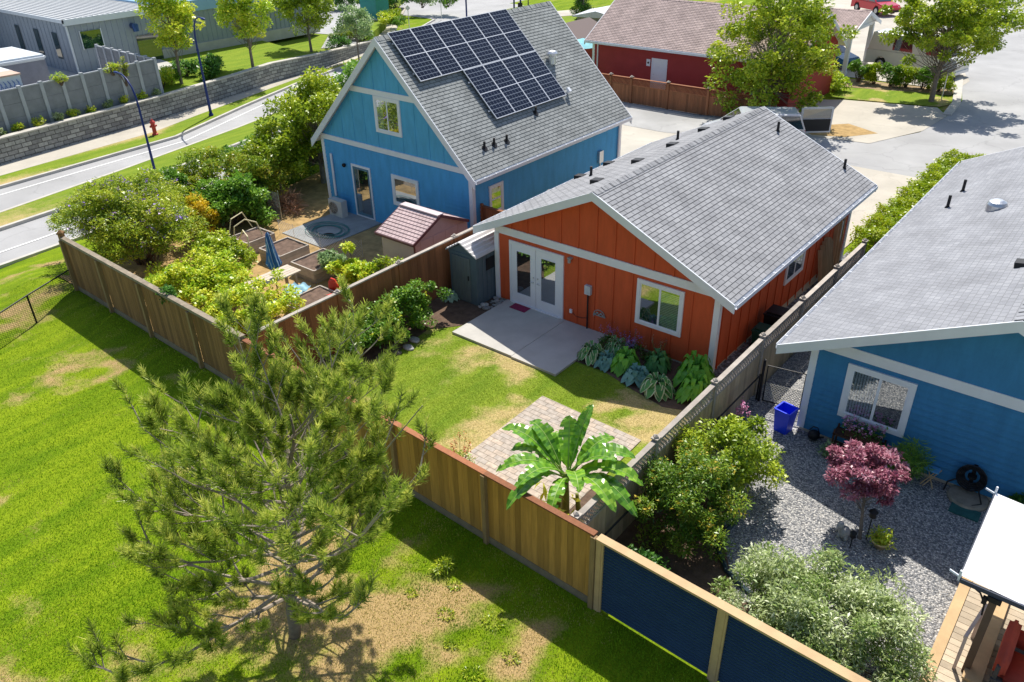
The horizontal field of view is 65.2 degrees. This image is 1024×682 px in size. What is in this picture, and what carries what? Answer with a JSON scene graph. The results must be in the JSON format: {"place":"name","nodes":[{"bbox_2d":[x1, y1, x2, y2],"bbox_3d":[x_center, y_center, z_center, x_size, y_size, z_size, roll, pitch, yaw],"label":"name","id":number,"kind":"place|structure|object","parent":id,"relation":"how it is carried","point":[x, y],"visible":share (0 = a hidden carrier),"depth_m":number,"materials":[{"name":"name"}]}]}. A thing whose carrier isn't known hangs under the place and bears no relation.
{"place":"outdoors","nodes":[
{"label":"outdoors","id":0,"kind":"place"},
{"bbox_2d":[0,130,300,262],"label":"street","id":1,"kind":"structure","parent":0,"point":[20,234],"depth_m":32.92,"materials":[{"name":"asphalt"}]},
{"bbox_2d":[0,92,339,225],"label":"median lawn","id":2,"kind":"structure","parent":0,"point":[52,201],"depth_m":40.04,"materials":[{"name":"plant"}]},
{"bbox_2d":[0,7,405,175],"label":"sidewalk","id":3,"kind":"structure","parent":0,"point":[75,148],"depth_m":45.49,"materials":[{"name":"concrete"}]},
{"bbox_2d":[0,26,413,184],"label":"verge strip lawn","id":4,"kind":"structure","parent":0,"point":[178,128],"depth_m":44.25,"materials":[{"name":"plant"}]},
{"bbox_2d":[331,3,373,59],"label":"street tree","id":5,"kind":"object","parent":4,"relation":"on","point":[361,22],"visible":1,"depth_m":59.99,"materials":[{"name":"green plant"}]},
{"bbox_2d":[0,21,435,210],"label":"street","id":6,"kind":"structure","parent":0,"point":[14,198],"depth_m":41.29,"materials":[{"name":"asphalt"}]},
{"bbox_2d":[0,19,434,268],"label":"street kerbs","id":7,"kind":"structure","parent":6,"relation":"on","point":[19,222],"depth_m":40.56,"materials":[{"name":"concrete"}]},
{"bbox_2d":[61,169,383,361],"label":"garden ground","id":8,"kind":"structure","parent":0,"point":[313,189],"depth_m":31.18,"materials":[{"name":"soil"}]},
{"bbox_2d":[45,163,211,265],"bbox_3d":[-13.981,-4.513,29.108,5.227,3.352,7.589,-18,35,-27],"label":"butterfly bush","id":9,"kind":"object","parent":8,"relation":"on","point":[126,203],"visible":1,"depth_m":27.72,"materials":[{"name":"green plant"}]},
{"bbox_2d":[143,245,249,302],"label":"berry bushes","id":10,"kind":"object","parent":8,"relation":"on","point":[185,279],"visible":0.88,"depth_m":25.96,"materials":[{"name":"green plant"}]},
{"bbox_2d":[179,191,220,237],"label":"yellow bush","id":11,"kind":"object","parent":8,"relation":"on","point":[203,209],"visible":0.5,"depth_m":30.52,"materials":[{"name":"plant"}]},
{"bbox_2d":[190,228,259,272],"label":"berry bushes","id":12,"kind":"object","parent":8,"relation":"on","point":[217,242],"visible":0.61,"depth_m":27.68,"materials":[{"name":"green plant"}]},
{"bbox_2d":[186,169,278,227],"bbox_3d":[-11.105,-5.618,31.906,3.228,2.430,3.218,21,37,33],"label":"garden shrub","id":13,"kind":"object","parent":8,"relation":"on","point":[238,193],"visible":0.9,"depth_m":31.34,"materials":[{"name":"green plant"}]},
{"bbox_2d":[190,267,306,336],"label":"bushes","id":14,"kind":"object","parent":8,"relation":"on","point":[239,291],"visible":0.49,"depth_m":24.41,"materials":[{"name":"green plant"}]},
{"bbox_2d":[230,227,275,255],"bbox_3d":[-9.834,-3.806,30.482,1.100,0.514,1.250,21,37,33],"label":"raised bed","id":15,"kind":"object","parent":8,"relation":"on","point":[256,237],"visible":0.56,"depth_m":30.30,"materials":[{"name":"brown wood"}]},
{"bbox_2d":[228,142,290,207],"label":"garden shrub","id":16,"kind":"object","parent":8,"relation":"on","point":[259,167],"visible":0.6,"depth_m":33.05,"materials":[{"name":"green plant"}]},
{"bbox_2d":[240,126,310,191],"bbox_3d":[-10.286,-7.773,34.970,2.981,3.025,3.471,-11,32,-15],"label":"garden tree","id":17,"kind":"object","parent":8,"relation":"on","point":[281,147],"visible":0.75,"depth_m":34.12,"materials":[{"name":"green plant"}]},
{"bbox_2d":[259,237,309,266],"bbox_3d":[-8.361,-3.249,29.481,1.270,0.514,1.320,21,37,33],"label":"raised bed","id":18,"kind":"object","parent":8,"relation":"on","point":[288,249],"visible":0.76,"depth_m":29.31,"materials":[{"name":"brown wood"}]},
{"bbox_2d":[270,187,308,216],"bbox_3d":[-9.408,-5.851,33.856,2.615,1.546,2.039,21,37,33],"label":"dry brush","id":19,"kind":"object","parent":8,"relation":"on","point":[286,198],"visible":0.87,"depth_m":33.69,"materials":[{"name":"brown plant"}]},
{"bbox_2d":[252,65,341,183],"bbox_3d":[-8.936,-9.450,35.613,4.744,5.224,4.208,-5,31,-6],"label":"garden tree","id":20,"kind":"object","parent":8,"relation":"on","point":[303,106],"visible":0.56,"depth_m":34.59,"materials":[{"name":"green plant"}]},
{"bbox_2d":[291,248,346,283],"bbox_3d":[-6.834,-2.671,28.442,1.300,0.514,1.490,21,37,33],"label":"raised bed","id":21,"kind":"object","parent":8,"relation":"on","point":[308,265],"visible":0.51,"depth_m":27.99,"materials":[{"name":"brown wood"}]},
{"bbox_2d":[324,241,379,285],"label":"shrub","id":22,"kind":"object","parent":8,"relation":"on","point":[353,270],"visible":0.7,"depth_m":26.04,"materials":[{"name":"green plant"}]},
{"bbox_2d":[374,202,468,267],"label":"pink shed","id":23,"kind":"structure","parent":8,"relation":"on","point":[404,230],"depth_m":26.82,"materials":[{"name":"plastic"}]},
{"bbox_2d":[311,1,631,228],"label":"blue solar house","id":24,"kind":"structure","parent":8,"relation":"on","point":[502,109],"depth_m":30.46,"materials":[{"name":"wood"}]},
{"bbox_2d":[351,163,375,220],"bbox_3d":[-5.992,-6.000,32.255,1.109,2.180,0.070,21,37,33],"label":"glass door","id":25,"kind":"structure","parent":24,"relation":"in","point":[361,175],"depth_m":32.24,"materials":[{"name":"white paint"}]},
{"bbox_2d":[372,95,402,137],"bbox_3d":[-4.595,-8.297,29.565,1.380,1.355,0.050,21,37,33],"label":"window","id":26,"kind":"structure","parent":24,"relation":"in","point":[387,113],"depth_m":29.55,"materials":[{"name":"glass"}]},
{"bbox_2d":[391,174,419,205],"bbox_3d":[-4.066,-5.671,30.649,1.440,1.230,0.050,21,37,33],"label":"window","id":27,"kind":"structure","parent":24,"relation":"in","point":[404,189],"depth_m":30.60,"materials":[{"name":"glass"}]},
{"bbox_2d":[161,41,309,92],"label":"terrace lawn","id":28,"kind":"structure","parent":0,"point":[235,58],"depth_m":58.63,"materials":[{"name":"plant"}]},
{"bbox_2d":[0,44,163,133],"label":"concrete fence","id":29,"kind":"object","parent":28,"relation":"on","point":[24,104],"visible":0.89,"depth_m":44.63,"materials":[{"name":"concrete"}]},
{"bbox_2d":[0,0,319,73],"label":"warehouse","id":30,"kind":"structure","parent":28,"relation":"on","point":[66,35],"depth_m":56.83,"materials":[{"name":"grey metal"}]},
{"bbox_2d":[136,32,163,59],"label":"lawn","id":31,"kind":"structure","parent":30,"relation":"in","point":[146,44],"depth_m":57.59,"materials":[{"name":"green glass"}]},
{"bbox_2d":[134,0,205,83],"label":"street tree","id":32,"kind":"object","parent":28,"relation":"on","point":[169,36],"visible":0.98,"depth_m":49.25,"materials":[{"name":"green plant"}]},
{"bbox_2d":[213,0,275,67],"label":"street tree","id":33,"kind":"object","parent":28,"relation":"on","point":[227,10],"visible":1,"depth_m":53.26,"materials":[{"name":"green plant"}]},
{"bbox_2d":[269,20,385,53],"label":"terrace low lawn","id":34,"kind":"structure","parent":0,"point":[300,43],"depth_m":66.24,"materials":[{"name":"plant"}]},
{"bbox_2d":[269,0,335,51],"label":"street tree","id":35,"kind":"object","parent":34,"relation":"on","point":[288,7],"visible":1,"depth_m":59.92,"materials":[{"name":"green plant"}]},
{"bbox_2d":[282,212,381,247],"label":"garden patio","id":36,"kind":"structure","parent":0,"point":[355,224],"depth_m":31.96,"materials":[{"name":"concrete"}]},
{"bbox_2d":[0,0,961,681],"bbox_3d":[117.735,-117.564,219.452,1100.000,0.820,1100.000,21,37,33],"label":"ground","id":37,"kind":"structure","parent":0,"point":[36,268],"depth_m":15.82,"materials":[{"name":"plant"}]},
{"bbox_2d":[0,270,74,346],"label":"chain link fence","id":38,"kind":"object","parent":37,"relation":"on","point":[30,305],"visible":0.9,"depth_m":25.07,"materials":[{"name":"black metal"}]},
{"bbox_2d":[47,59,171,79],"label":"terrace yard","id":39,"kind":"structure","parent":37,"relation":"on","point":[53,71],"depth_m":55.71,"materials":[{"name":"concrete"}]},
{"bbox_2d":[0,47,50,85],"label":"outbuilding","id":40,"kind":"structure","parent":39,"relation":"on","point":[31,67],"depth_m":49.50,"materials":[{"name":"white metal"}]},
{"bbox_2d":[58,236,249,394],"bbox_3d":[-10.651,-0.869,23.474,10.344,2.020,0.205,23,38,34],"label":"fence","id":41,"kind":"object","parent":37,"relation":"on","point":[171,323],"visible":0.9,"depth_m":23.22,"materials":[{"name":"brown wood"}]},
{"bbox_2d":[0,40,371,164],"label":"retaining wall","id":42,"kind":"structure","parent":37,"relation":"on","point":[22,144],"depth_m":47.81,"materials":[{"name":"stone"}]},
{"bbox_2d":[167,145,269,194],"bbox_3d":[-12.460,-6.941,33.963,4.635,2.702,4.555,21,37,33],"label":"garden shrub","id":43,"kind":"object","parent":37,"relation":"on","point":[208,157],"visible":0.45,"depth_m":33.25,"materials":[{"name":"green plant"}]},
{"bbox_2d":[63,273,438,681],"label":"pine tree","id":44,"kind":"object","parent":37,"relation":"on","point":[326,393],"visible":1,"depth_m":11.75,"materials":[{"name":"green plant"}]},
{"bbox_2d":[246,189,549,369],"bbox_3d":[-2.639,-1.953,25.072,0.186,2.133,12.911,21,37,33],"label":"divider fence","id":45,"kind":"object","parent":37,"relation":"on","point":[431,263],"visible":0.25,"depth_m":23.38,"materials":[{"name":"brown wood"}]},
{"bbox_2d":[240,338,597,609],"bbox_3d":[-2.621,2.490,17.515,10.864,1.916,0.165,23,38,34],"label":"fence","id":46,"kind":"object","parent":37,"relation":"on","point":[548,541],"visible":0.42,"depth_m":15.76,"materials":[{"name":"brown wood"}]},
{"bbox_2d":[400,0,523,22],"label":"street crossing","id":47,"kind":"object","parent":37,"relation":"on","point":[457,10],"visible":0.12,"depth_m":85.07,"materials":[{"name":"asphalt"}]},
{"bbox_2d":[445,228,495,305],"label":"grey shed","id":48,"kind":"structure","parent":37,"relation":"on","point":[472,268],"depth_m":24.92,"materials":[{"name":"wood"}]},
{"bbox_2d":[452,253,471,302],"bbox_3d":[-1.584,-1.960,25.091,0.730,1.500,0.067,21,37,33],"label":"door","id":49,"kind":"structure","parent":48,"relation":"in","point":[460,265],"depth_m":25.06,"materials":[{"name":"wood"}]},
{"bbox_2d":[566,17,596,59],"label":"red outbuilding","id":50,"kind":"structure","parent":37,"relation":"on","point":[581,28],"depth_m":58.27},
{"bbox_2d":[621,101,721,117],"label":"gravel verge","id":51,"kind":"structure","parent":37,"relation":"on","point":[677,111],"depth_m":46.27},
{"bbox_2d":[601,72,752,116],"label":"lattice fence","id":52,"kind":"object","parent":51,"relation":"on","point":[667,97],"visible":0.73,"depth_m":46.29,"materials":[{"name":"brown wood"}]},
{"bbox_2d":[473,106,877,372],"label":"orange house","id":53,"kind":"structure","parent":37,"relation":"on","point":[707,239],"depth_m":22.96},
{"bbox_2d":[511,243,535,307],"bbox_3d":[0.347,-1.981,24.518,0.920,1.945,0.103,21,37,33],"label":"door","id":54,"kind":"structure","parent":53,"relation":"in","point":[523,259],"depth_m":24.53,"materials":[{"name":"white plastic"}]},
{"bbox_2d":[536,251,560,316],"bbox_3d":[1.074,-1.695,24.005,0.920,1.945,0.103,21,37,33],"label":"door","id":55,"kind":"structure","parent":53,"relation":"in","point":[548,267],"depth_m":24.02,"materials":[{"name":"white plastic"}]},
{"bbox_2d":[634,278,684,337],"bbox_3d":[3.998,-0.908,21.766,1.430,1.370,0.050,21,37,33],"label":"window","id":56,"kind":"structure","parent":53,"relation":"in","point":[659,307],"depth_m":21.74,"materials":[{"name":"glass"}]},
{"bbox_2d":[818,237,832,282],"bbox_3d":[10.309,-2.672,26.260,0.349,1.514,1.000,21,37,33],"label":"garden gate leaf","id":57,"kind":"object","parent":53,"relation":"attached to","point":[825,259],"visible":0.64,"depth_m":26.08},
{"bbox_2d":[584,0,847,108],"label":"red house","id":58,"kind":"structure","parent":37,"relation":"on","point":[671,41],"depth_m":48.33,"materials":[{"name":"wood"}]},
{"bbox_2d":[622,102,811,137],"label":"lane","id":59,"kind":"structure","parent":37,"relation":"on","point":[655,119],"depth_m":44.72,"materials":[{"name":"concrete"}]},
{"bbox_2d":[702,106,834,133],"bbox_3d":[12.705,-10.602,39.760,6.492,1.750,2.060,3,31,7],"label":"silver minivan","id":60,"kind":"object","parent":59,"relation":"on","point":[813,120],"visible":0.16,"depth_m":39.90,"materials":[{"name":"paint"}]},
{"bbox_2d":[593,534,870,681],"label":"corrugated fence","id":61,"kind":"object","parent":37,"relation":"on","point":[714,638],"visible":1,"depth_m":13.20,"materials":[{"name":"metal"}]},
{"bbox_2d":[703,0,859,114],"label":"shade tree","id":62,"kind":"object","parent":37,"relation":"on","point":[756,73],"visible":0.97,"depth_m":41.56,"materials":[{"name":"green plant"}]},
{"bbox_2d":[705,351,990,681],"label":"gravel yard","id":63,"kind":"structure","parent":37,"relation":"on","point":[804,509],"depth_m":16.59,"materials":[{"name":"gravel"}]},
{"bbox_2d":[615,473,732,596],"bbox_3d":[3.679,4.151,16.082,2.850,0.001,4.900,21,37,33],"label":"garden bed","id":64,"kind":"object","parent":63,"relation":"on","point":[699,570],"visible":0.18,"depth_m":15.91,"materials":[{"name":"soil"}]},
{"bbox_2d":[630,436,753,562],"bbox_3d":[3.664,2.927,15.981,2.439,2.324,2.685,21,37,33],"label":"evergreen shrub","id":65,"kind":"object","parent":64,"relation":"on","point":[665,493],"visible":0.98,"depth_m":15.59,"materials":[{"name":"green plant"}]},
{"bbox_2d":[671,413,788,493],"bbox_3d":[4.556,2.502,16.877,2.580,2.107,2.249,4,31,9],"label":"leafy shrub","id":66,"kind":"object","parent":64,"relation":"on","point":[747,452],"visible":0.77,"depth_m":16.60,"materials":[{"name":"green plant"}]},
{"bbox_2d":[570,238,868,540],"bbox_3d":[6.029,0.890,20.098,0.202,2.193,15.591,22,37,33],"label":"lattice fence","id":67,"kind":"object","parent":63,"relation":"on","point":[603,518],"visible":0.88,"depth_m":18.70,"materials":[{"name":"grey wood"}]},
{"bbox_2d":[757,359,806,409],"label":"chain link gate","id":68,"kind":"structure","parent":63,"relation":"on","point":[761,383],"depth_m":20.03,"materials":[{"name":"black metal"}]},
{"bbox_2d":[773,401,798,434],"bbox_3d":[6.556,1.874,19.244,0.435,0.638,0.435,-26,38,-35],"label":"recycling bin","id":69,"kind":"object","parent":63,"relation":"on","point":[785,414],"visible":1,"depth_m":19.17,"materials":[{"name":"blue plastic"}]},
{"bbox_2d":[708,538,938,681],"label":"variegated shrub","id":70,"kind":"object","parent":63,"relation":"on","point":[783,584],"visible":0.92,"depth_m":13.15,"materials":[{"name":"green plant"}]},
{"bbox_2d":[831,423,886,461],"bbox_3d":[7.897,2.406,18.308,1.100,0.660,0.330,21,37,33],"label":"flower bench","id":71,"kind":"object","parent":63,"relation":"on","point":[837,432],"visible":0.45,"depth_m":18.42,"materials":[{"name":"brown wood"}]},
{"bbox_2d":[841,414,887,447],"bbox_3d":[7.899,2.024,18.021,1.014,0.479,0.600,21,37,33],"label":"flower box","id":72,"kind":"object","parent":71,"relation":"on","point":[854,432],"visible":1,"depth_m":18.00,"materials":[{"name":"green wood"}]},
{"bbox_2d":[824,438,911,539],"bbox_3d":[7.094,3.000,16.205,1.669,2.023,1.600,9,32,17],"label":"japanese maple","id":73,"kind":"object","parent":63,"relation":"on","point":[861,458],"visible":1,"depth_m":15.76,"materials":[{"name":"pink plant"}]},
{"bbox_2d":[865,524,896,549],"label":"potted plant","id":74,"kind":"object","parent":63,"relation":"on","point":[880,540],"visible":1,"depth_m":15.89,"materials":[{"name":"green plant"}]},
{"bbox_2d":[884,436,936,483],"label":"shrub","id":75,"kind":"object","parent":63,"relation":"on","point":[914,461],"visible":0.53,"depth_m":17.35,"materials":[{"name":"green plant"}]},
{"bbox_2d":[947,485,989,511],"bbox_3d":[9.775,3.355,17.163,0.820,0.075,0.814,21,37,33],"label":"round paving stone","id":76,"kind":"object","parent":63,"relation":"on","point":[960,496],"visible":0.8,"depth_m":17.08,"materials":[{"name":"stone"}]},
{"bbox_2d":[943,464,987,505],"bbox_3d":[9.724,2.992,17.016,0.406,0.832,0.768,-17,34,-24],"label":"hose reel","id":77,"kind":"object","parent":76,"relation":"on","point":[971,485],"visible":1,"depth_m":17.04,"materials":[{"name":"black plastic"}]},
{"bbox_2d":[919,576,1023,681],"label":"deck","id":78,"kind":"structure","parent":63,"relation":"on","point":[971,609],"depth_m":13.85,"materials":[{"name":"wood"}]},
{"bbox_2d":[961,596,1008,681],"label":"plank bench","id":79,"kind":"object","parent":78,"relation":"on","point":[976,672],"visible":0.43,"depth_m":13.44,"materials":[{"name":"wood"}]},
{"bbox_2d":[949,486,1023,671],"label":"canopy","id":80,"kind":"object","parent":78,"relation":"on","point":[994,563],"visible":0.99,"depth_m":12.83,"materials":[{"name":"white fabric"}]},
{"bbox_2d":[989,619,1023,681],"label":"lounge chair","id":81,"kind":"object","parent":78,"relation":"on","point":[1008,665],"visible":1,"depth_m":12.77,"materials":[{"name":"red fabric"}]},
{"bbox_2d":[797,100,945,142],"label":"driveway apron","id":82,"kind":"object","parent":37,"relation":"on","point":[884,121],"visible":0.63,"depth_m":44.01,"materials":[{"name":"concrete"}]},
{"bbox_2d":[809,124,875,136],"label":"dry verge","id":83,"kind":"structure","parent":82,"relation":"on","point":[843,130],"depth_m":41.85,"materials":[{"name":"soil"}]},
{"bbox_2d":[775,0,968,89],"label":"parking apron","id":84,"kind":"object","parent":37,"relation":"on","point":[858,45],"visible":0.07,"depth_m":67.62,"materials":[{"name":"concrete"}]},
{"bbox_2d":[808,6,881,75],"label":"carport","id":85,"kind":"object","parent":84,"relation":"on","point":[860,19],"visible":0.33,"depth_m":52.70,"materials":[{"name":"white paint"}]},
{"bbox_2d":[851,0,900,14],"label":"red suv","id":86,"kind":"object","parent":84,"relation":"on","point":[875,6],"visible":0.66,"depth_m":73.55,"materials":[{"name":"paint"}]},
{"bbox_2d":[864,28,968,75],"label":"camper van","id":87,"kind":"object","parent":84,"relation":"on","point":[891,53],"visible":0.4,"depth_m":53.35,"materials":[{"name":"paint"}]},
{"bbox_2d":[844,79,953,94],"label":"hedge bed","id":88,"kind":"object","parent":37,"relation":"on","point":[876,85],"visible":0.68,"depth_m":49.95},
{"bbox_2d":[775,146,1023,503],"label":"blue single storey house","id":89,"kind":"structure","parent":37,"relation":"on","point":[910,323],"depth_m":17.62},
{"bbox_2d":[837,362,917,437],"bbox_3d":[8.089,1.315,17.798,1.450,1.410,0.050,21,37,33],"label":"window","id":90,"kind":"structure","parent":89,"relation":"in","point":[879,398],"depth_m":17.77,"materials":[{"name":"glass"}]},
{"bbox_2d":[846,148,985,254],"bbox_3d":[16.275,-5.570,31.754,2.089,1.522,11.954,21,37,33],"label":"lime hedge","id":91,"kind":"object","parent":37,"relation":"on","point":[934,174],"visible":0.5,"depth_m":30.54,"materials":[{"name":"green plant"}]},
{"bbox_2d":[315,318,693,476],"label":"yard lawn","id":92,"kind":"structure","parent":0,"point":[644,437],"depth_m":20.94,"materials":[{"name":"plant"}]},
{"bbox_2d":[314,291,501,368],"bbox_3d":[-3.013,-0.239,23.798,1.980,0.001,6.500,21,37,33],"label":"garden bed","id":93,"kind":"object","parent":92,"relation":"on","point":[454,313],"visible":0.43,"depth_m":24.49,"materials":[{"name":"soil"}]},
{"bbox_2d":[336,278,452,353],"bbox_3d":[-3.434,-0.738,23.143,1.695,1.633,4.122,21,37,33],"label":"flowering shrub","id":94,"kind":"object","parent":93,"relation":"on","point":[409,299],"visible":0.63,"depth_m":23.10,"materials":[{"name":"green plant"}]},
{"bbox_2d":[452,299,607,375],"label":"patio","id":95,"kind":"structure","parent":92,"relation":"on","point":[549,344],"depth_m":23.39,"materials":[{"name":"concrete"}]},
{"bbox_2d":[464,396,640,508],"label":"paver patio","id":96,"kind":"structure","parent":92,"relation":"on","point":[492,453],"depth_m":19.08,"materials":[{"name":"stone"}]},
{"bbox_2d":[570,440,667,521],"bbox_3d":[1.697,3.208,17.758,2.450,0.001,5.000,21,37,33],"label":"garden bed banana","id":97,"kind":"object","parent":92,"relation":"on","point":[587,496],"visible":0.06,"depth_m":17.40,"materials":[{"name":"soil"}]},
{"bbox_2d":[496,404,643,522],"bbox_3d":[1.089,2.787,15.860,2.819,2.762,2.311,-3,31,-3],"label":"banana plant","id":98,"kind":"object","parent":97,"relation":"on","point":[544,442],"visible":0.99,"depth_m":15.62,"materials":[{"name":"green plant"}]},
{"bbox_2d":[576,338,724,409],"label":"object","id":99,"kind":"structure","parent":92,"relation":"on","point":[670,402],"depth_m":21.38,"materials":[{"name":"soil"}]},
{"bbox_2d":[610,346,640,377],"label":"leafy perennial","id":100,"kind":"object","parent":99,"relation":"on","point":[624,359],"visible":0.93,"depth_m":21.53,"materials":[{"name":"green plant"}]},
{"bbox_2d":[621,362,649,387],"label":"hosta","id":101,"kind":"object","parent":99,"relation":"on","point":[636,373],"visible":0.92,"depth_m":21.09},
{"bbox_2d":[643,348,670,374],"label":"hosta","id":102,"kind":"object","parent":99,"relation":"on","point":[661,365],"visible":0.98,"depth_m":21.52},
{"bbox_2d":[639,372,675,401],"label":"hosta","id":103,"kind":"object","parent":99,"relation":"on","point":[663,389],"visible":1,"depth_m":20.55,"materials":[{"name":"green plant"}]},
{"bbox_2d":[674,370,710,403],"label":"leafy perennial","id":104,"kind":"object","parent":99,"relation":"on","point":[692,387],"visible":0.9,"depth_m":20.26,"materials":[{"name":"green plant"}]},
{"bbox_2d":[673,350,715,387],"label":"leafy perennial","id":105,"kind":"object","parent":99,"relation":"on","point":[690,364],"visible":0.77,"depth_m":20.78,"materials":[{"name":"green plant"}]},
{"bbox_2d":[620,125,920,246],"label":"driveway","id":106,"kind":"structure","parent":0,"point":[635,138],"depth_m":35.56,"materials":[{"name":"concrete"}]},
{"bbox_2d":[714,252,864,379],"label":"side gravel","id":107,"kind":"structure","parent":0,"point":[722,367],"depth_m":22.61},
{"bbox_2d":[627,0,1023,179],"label":"road","id":108,"kind":"structure","parent":0,"point":[987,117],"depth_m":41.94,"materials":[{"name":"asphalt"}]},
{"bbox_2d":[831,88,951,106],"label":"verge lawn","id":109,"kind":"structure","parent":0,"point":[906,97],"depth_m":47.94,"materials":[{"name":"plant"}]},
{"bbox_2d":[878,0,1023,101],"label":"shade tree","id":110,"kind":"object","parent":109,"relation":"on","point":[968,22],"visible":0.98,"depth_m":43.56,"materials":[{"name":"green plant"}]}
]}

